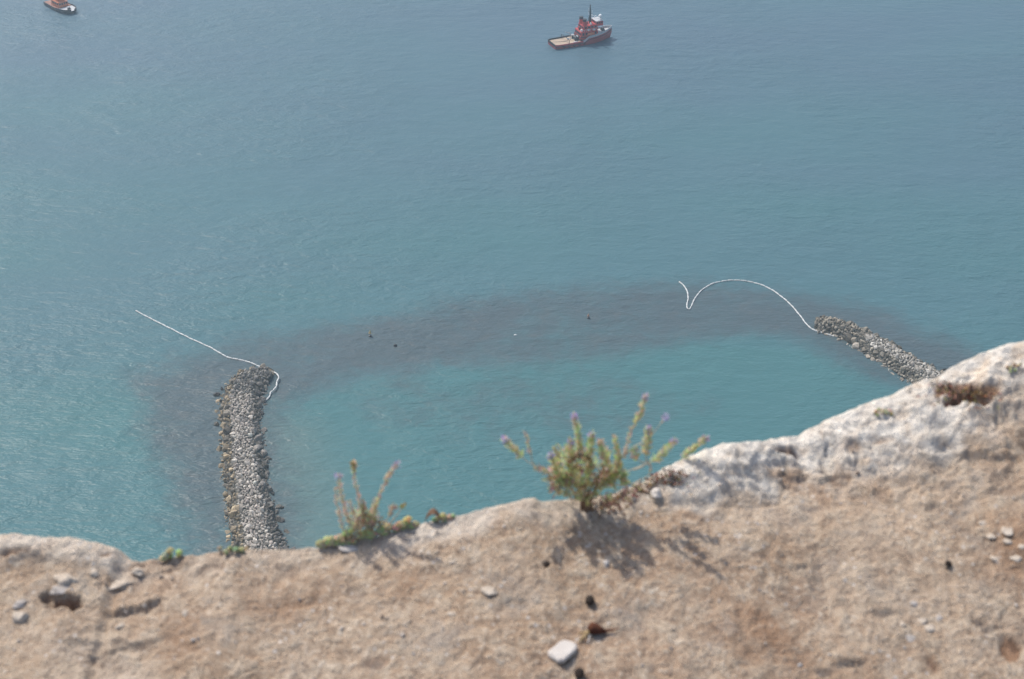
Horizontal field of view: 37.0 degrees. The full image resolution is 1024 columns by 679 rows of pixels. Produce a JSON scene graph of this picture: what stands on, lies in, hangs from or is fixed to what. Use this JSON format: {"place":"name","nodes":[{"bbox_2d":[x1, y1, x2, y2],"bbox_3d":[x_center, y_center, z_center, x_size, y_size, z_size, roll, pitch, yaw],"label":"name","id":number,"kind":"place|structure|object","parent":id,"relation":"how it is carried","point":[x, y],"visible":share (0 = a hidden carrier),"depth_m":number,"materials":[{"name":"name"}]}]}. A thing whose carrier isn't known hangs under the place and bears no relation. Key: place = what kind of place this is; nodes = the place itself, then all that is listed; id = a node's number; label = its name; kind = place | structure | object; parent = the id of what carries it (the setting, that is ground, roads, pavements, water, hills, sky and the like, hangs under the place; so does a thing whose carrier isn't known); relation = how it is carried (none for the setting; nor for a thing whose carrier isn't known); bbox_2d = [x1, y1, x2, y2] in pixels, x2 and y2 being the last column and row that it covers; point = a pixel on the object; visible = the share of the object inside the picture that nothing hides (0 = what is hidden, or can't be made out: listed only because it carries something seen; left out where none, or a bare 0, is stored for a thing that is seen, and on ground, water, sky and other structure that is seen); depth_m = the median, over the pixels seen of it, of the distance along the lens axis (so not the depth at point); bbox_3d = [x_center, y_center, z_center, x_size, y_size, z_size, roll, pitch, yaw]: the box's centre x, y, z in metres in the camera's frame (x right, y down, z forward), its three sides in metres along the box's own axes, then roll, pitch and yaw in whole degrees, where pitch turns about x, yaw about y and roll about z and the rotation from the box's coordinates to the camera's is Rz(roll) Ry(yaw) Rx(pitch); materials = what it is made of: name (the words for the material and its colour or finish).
{"place":"outdoors","nodes":[
{"label":"outdoors","id":0,"kind":"place"},
{"bbox_2d":[0,0,1023,561],"bbox_3d":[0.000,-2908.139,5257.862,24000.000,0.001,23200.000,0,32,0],"label":"sea","id":1,"kind":"structure","parent":0,"point":[304,198],"depth_m":679.15,"materials":[{"name":"liquid"}]},
{"bbox_2d":[43,0,76,13],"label":"workboat","id":2,"kind":"object","parent":1,"relation":"on","point":[63,6],"visible":1,"depth_m":919.70,"materials":[{"name":"orange paint"}]},
{"bbox_2d":[135,310,278,401],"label":"floating boom","id":3,"kind":"object","parent":1,"relation":"on","point":[214,350],"visible":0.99,"depth_m":596.63,"materials":[{"name":"white plastic"}]},
{"bbox_2d":[213,363,295,549],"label":"breakwater","id":4,"kind":"object","parent":1,"relation":"in","point":[253,519],"visible":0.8,"depth_m":529.21,"materials":[{"name":"stone"}]},
{"bbox_2d":[548,4,611,48],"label":"tugboat","id":5,"kind":"object","parent":1,"relation":"on","point":[592,30],"visible":1,"depth_m":871.80,"materials":[{"name":"red paint"}]},
{"bbox_2d":[679,280,833,336],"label":"floating boom","id":6,"kind":"object","parent":1,"relation":"on","point":[750,282],"visible":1,"depth_m":633.27,"materials":[{"name":"white plastic"}]},
{"bbox_2d":[814,315,946,383],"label":"breakwater","id":7,"kind":"object","parent":1,"relation":"in","point":[907,366],"visible":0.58,"depth_m":593.71,"materials":[{"name":"stone"}]},
{"bbox_3d":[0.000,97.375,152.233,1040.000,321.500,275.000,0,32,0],"label":"cliff","id":8,"kind":"structure","parent":0,"visible":0},
{"bbox_2d":[0,341,1023,678],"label":"cliff ledge","id":9,"kind":"object","parent":8,"relation":"on","point":[850,577],"visible":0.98,"depth_m":2.46,"materials":[{"name":"beige stone"}]},
{"bbox_2d":[12,600,26,608],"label":"loose stone","id":10,"kind":"object","parent":9,"relation":"on","point":[18,604],"visible":1,"depth_m":2.44,"materials":[{"name":"grey stone"}]},
{"bbox_2d":[12,611,28,622],"bbox_3d":[-0.780,0.439,2.425,0.030,0.017,0.031,0,32,0],"label":"loose stone","id":11,"kind":"object","parent":9,"relation":"on","point":[19,617],"visible":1,"depth_m":2.42,"materials":[{"name":"stone"}]},
{"bbox_2d":[49,585,73,594],"bbox_3d":[-0.723,0.403,2.457,0.040,0.012,0.023,0,32,0],"label":"loose stone","id":12,"kind":"object","parent":9,"relation":"on","point":[58,590],"visible":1,"depth_m":2.45,"materials":[{"name":"grey stone"}]},
{"bbox_2d":[54,573,78,585],"bbox_3d":[-0.720,0.388,2.475,0.037,0.021,0.032,-18,36,-26],"label":"loose stone","id":13,"kind":"object","parent":9,"relation":"on","point":[64,579],"visible":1,"depth_m":2.47,"materials":[{"name":"stone"}]},
{"bbox_2d":[89,569,98,577],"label":"loose stone","id":14,"kind":"object","parent":9,"relation":"on","point":[94,573],"visible":1,"depth_m":2.48,"materials":[{"name":"stone"}]},
{"bbox_2d":[115,622,124,629],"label":"loose stone","id":15,"kind":"object","parent":9,"relation":"on","point":[121,624],"visible":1,"depth_m":2.41,"materials":[{"name":"stone"}]},
{"bbox_2d":[108,580,132,589],"bbox_3d":[-0.646,0.402,2.480,0.062,0.014,0.021,-14,35,-21],"label":"loose stone","id":16,"kind":"object","parent":9,"relation":"on","point":[118,584],"visible":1,"depth_m":2.48,"materials":[{"name":"stone"}]},
{"bbox_2d":[131,567,144,576],"bbox_3d":[-0.610,0.380,2.506,0.021,0.013,0.022,11,34,18],"label":"loose stone","id":17,"kind":"object","parent":9,"relation":"on","point":[138,571],"visible":1,"depth_m":2.50,"materials":[{"name":"stone"}]},
{"bbox_2d":[158,547,173,561],"bbox_3d":[-0.569,0.358,2.524,0.028,0.037,0.017,0,32,0],"label":"succulent cushion","id":18,"kind":"object","parent":9,"relation":"on","point":[167,554],"visible":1,"depth_m":2.52,"materials":[{"name":"green plant"}]},
{"bbox_2d":[176,549,182,557],"bbox_3d":[-0.548,0.356,2.522,0.012,0.027,0.012,6,33,10],"label":"succulent cushion","id":19,"kind":"object","parent":9,"relation":"on","point":[179,552],"visible":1,"depth_m":2.52,"materials":[{"name":"green plant"}]},
{"bbox_2d":[182,609,187,616],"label":"loose stone","id":20,"kind":"object","parent":9,"relation":"on","point":[184,612],"visible":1,"depth_m":2.42,"materials":[{"name":"stone"}]},
{"bbox_2d":[217,546,248,554],"bbox_3d":[-0.456,0.351,2.519,0.052,0.036,0.028,-13,34,-20],"label":"moss patch","id":21,"kind":"object","parent":9,"relation":"on","point":[235,549],"visible":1,"depth_m":2.51,"materials":[{"name":"green plant"}]},
{"bbox_2d":[315,524,376,547],"bbox_3d":[-0.275,0.329,2.536,0.104,0.052,0.017,-4,32,-7],"label":"succulent cushion","id":22,"kind":"object","parent":9,"relation":"on","point":[346,537],"visible":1,"depth_m":2.53,"materials":[{"name":"green plant"}]},
{"bbox_2d":[338,544,357,552],"bbox_3d":[-0.268,0.345,2.534,0.040,0.010,0.022,-7,33,-12],"label":"loose stone","id":23,"kind":"object","parent":9,"relation":"on","point":[349,548],"visible":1,"depth_m":2.53,"materials":[{"name":"white stone"}]},
{"bbox_2d":[334,458,406,538],"bbox_3d":[-0.233,0.266,2.512,0.121,0.164,0.045,0,32,0],"label":"flowering herb","id":24,"kind":"object","parent":9,"relation":"on","point":[369,519],"visible":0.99,"depth_m":2.52,"materials":[{"name":"green plant"}]},
{"bbox_2d":[374,516,419,537],"bbox_3d":[-0.191,0.313,2.539,0.079,0.045,0.016,-4,32,-7],"label":"succulent cushion","id":25,"kind":"object","parent":9,"relation":"on","point":[386,528],"visible":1,"depth_m":2.53,"materials":[{"name":"green plant"}]},
{"bbox_2d":[425,508,441,520],"bbox_3d":[-0.127,0.292,2.535,0.036,0.022,0.016,0,32,0],"label":"curled leaf","id":26,"kind":"object","parent":9,"relation":"on","point":[433,511],"visible":1,"depth_m":2.54,"materials":[{"name":"brown plant"}]},
{"bbox_2d":[432,512,454,521],"bbox_3d":[-0.114,0.300,2.543,0.040,0.028,0.014,-7,33,-10],"label":"succulent cushion","id":27,"kind":"object","parent":9,"relation":"on","point":[444,517],"visible":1,"depth_m":2.54,"materials":[{"name":"green plant"}]},
{"bbox_2d":[480,586,497,595],"bbox_3d":[-0.035,0.399,2.422,0.030,0.005,0.023,0,32,0],"label":"loose stone","id":28,"kind":"object","parent":9,"relation":"on","point":[487,590],"visible":1,"depth_m":2.42,"materials":[{"name":"stone"}]},
{"bbox_2d":[0,396,1017,675],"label":"grit","id":29,"kind":"object","parent":9,"relation":"on","point":[558,550],"visible":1,"depth_m":2.44,"materials":[{"name":"stone"}]},
{"bbox_2d":[548,640,576,663],"bbox_3d":[0.078,0.475,2.336,0.031,0.009,0.047,24,39,33],"label":"flat stone","id":30,"kind":"object","parent":9,"relation":"on","point":[562,651],"visible":1,"depth_m":2.33,"materials":[{"name":"white stone"}]},
{"bbox_2d":[574,667,584,678],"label":"dropping","id":31,"kind":"object","parent":9,"relation":"on","point":[579,672],"visible":1,"depth_m":2.30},
{"bbox_2d":[500,391,678,512],"bbox_3d":[0.127,0.191,2.493,0.296,0.236,0.088,0,32,0],"label":"flowering herb","id":32,"kind":"object","parent":9,"relation":"on","point":[562,476],"visible":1,"depth_m":2.50,"materials":[{"name":"green plant"}]},
{"bbox_2d":[585,595,594,605],"bbox_3d":[0.123,0.411,2.415,0.015,0.014,0.019,0,32,0],"label":"dropping","id":33,"kind":"object","parent":9,"relation":"on","point":[590,600],"visible":1,"depth_m":2.41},
{"bbox_2d":[578,622,619,643],"bbox_3d":[0.131,0.449,2.370,0.068,0.020,0.027,-17,36,-25],"label":"dry husk","id":34,"kind":"object","parent":9,"relation":"on","point":[594,628],"visible":1,"depth_m":2.37,"materials":[{"name":"plant"}]},
{"bbox_2d":[603,560,608,566],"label":"loose stone","id":35,"kind":"object","parent":9,"relation":"on","point":[606,563],"visible":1,"depth_m":2.47,"materials":[{"name":"white stone"}]},
{"bbox_2d":[571,465,699,519],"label":"dry litter","id":36,"kind":"object","parent":9,"relation":"on","point":[606,504],"visible":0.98,"depth_m":2.58,"materials":[{"name":"brown plant"}]},
{"bbox_2d":[651,488,661,498],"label":"loose stone","id":37,"kind":"object","parent":9,"relation":"on","point":[656,492],"visible":1,"depth_m":2.57,"materials":[{"name":"white stone"}]},
{"bbox_2d":[680,434,709,460],"bbox_3d":[0.311,0.184,2.603,0.050,0.058,0.022,0,32,0],"label":"lone shoot","id":38,"kind":"object","parent":9,"relation":"on","point":[703,438],"visible":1,"depth_m":2.60,"materials":[{"name":"green plant"}]},
{"bbox_2d":[873,408,892,416],"bbox_3d":[0.655,0.132,2.705,0.038,0.024,0.017,-7,33,-11],"label":"moss patch","id":39,"kind":"object","parent":9,"relation":"on","point":[883,411],"visible":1,"depth_m":2.70,"materials":[{"name":"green plant"}]},
{"bbox_2d":[905,634,915,641],"bbox_3d":[0.625,0.467,2.399,0.018,0.006,0.019,-13,34,-19],"label":"stone chip","id":40,"kind":"object","parent":9,"relation":"on","point":[909,638],"visible":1,"depth_m":2.40,"materials":[{"name":"grey stone"}]},
{"bbox_2d":[910,601,917,606],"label":"stone chip","id":41,"kind":"object","parent":9,"relation":"on","point":[913,603],"visible":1,"depth_m":2.44,"materials":[{"name":"grey stone"}]},
{"bbox_2d":[917,618,926,624],"bbox_3d":[0.649,0.446,2.421,0.017,0.007,0.018,0,32,0],"label":"stone chip","id":42,"kind":"object","parent":9,"relation":"on","point":[923,621],"visible":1,"depth_m":2.42,"materials":[{"name":"stone"}]},
{"bbox_2d":[924,624,934,632],"bbox_3d":[0.658,0.454,2.410,0.019,0.006,0.020,0,32,0],"label":"stone chip","id":43,"kind":"object","parent":9,"relation":"on","point":[929,628],"visible":1,"depth_m":2.41,"materials":[{"name":"stone"}]},
{"bbox_2d":[936,614,942,620],"bbox_3d":[0.678,0.442,2.427,0.016,0.007,0.014,0,32,0],"label":"stone chip","id":44,"kind":"object","parent":9,"relation":"on","point":[939,617],"visible":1,"depth_m":2.42,"materials":[{"name":"grey stone"}]},
{"bbox_2d":[945,560,951,566],"bbox_3d":[0.709,0.364,2.486,0.011,0.009,0.011,0,32,0],"label":"dropping","id":45,"kind":"object","parent":9,"relation":"on","point":[948,563],"visible":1,"depth_m":2.48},
{"bbox_2d":[891,374,1008,410],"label":"dry litter","id":46,"kind":"object","parent":9,"relation":"on","point":[963,392],"visible":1,"depth_m":2.71,"materials":[{"name":"brown plant"}]},
{"bbox_2d":[986,534,996,538],"bbox_3d":[0.791,0.326,2.527,0.013,0.006,0.016,-20,37,-29],"label":"stone chip","id":47,"kind":"object","parent":9,"relation":"on","point":[990,536],"visible":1,"depth_m":2.52,"materials":[{"name":"stone"}]},
{"bbox_2d":[990,556,998,561],"bbox_3d":[0.787,0.358,2.494,0.020,0.006,0.011,24,39,33],"label":"stone chip","id":48,"kind":"object","parent":9,"relation":"on","point":[994,559],"visible":1,"depth_m":2.49,"materials":[{"name":"stone"}]},
{"bbox_2d":[1001,526,1013,535],"bbox_3d":[0.818,0.318,2.526,0.021,0.008,0.025,16,36,24],"label":"stone chip","id":49,"kind":"object","parent":9,"relation":"on","point":[1006,531],"visible":1,"depth_m":2.52,"materials":[{"name":"stone"}]},
{"bbox_2d":[1003,538,1011,543],"bbox_3d":[0.817,0.332,2.515,0.019,0.006,0.015,-21,38,-30],"label":"stone chip","id":50,"kind":"object","parent":9,"relation":"on","point":[1006,541],"visible":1,"depth_m":2.51,"materials":[{"name":"stone"}]},
{"bbox_2d":[1006,362,1021,372],"bbox_3d":[0.895,0.053,2.724,0.034,0.023,0.015,-11,34,-17],"label":"moss patch","id":51,"kind":"object","parent":9,"relation":"on","point":[1011,367],"visible":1,"depth_m":2.72,"materials":[{"name":"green plant"}]},
{"bbox_2d":[1010,555,1022,561],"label":"stone chip","id":52,"kind":"object","parent":9,"relation":"on","point":[1016,558],"visible":1,"depth_m":2.49,"materials":[{"name":"stone"}]}
]}

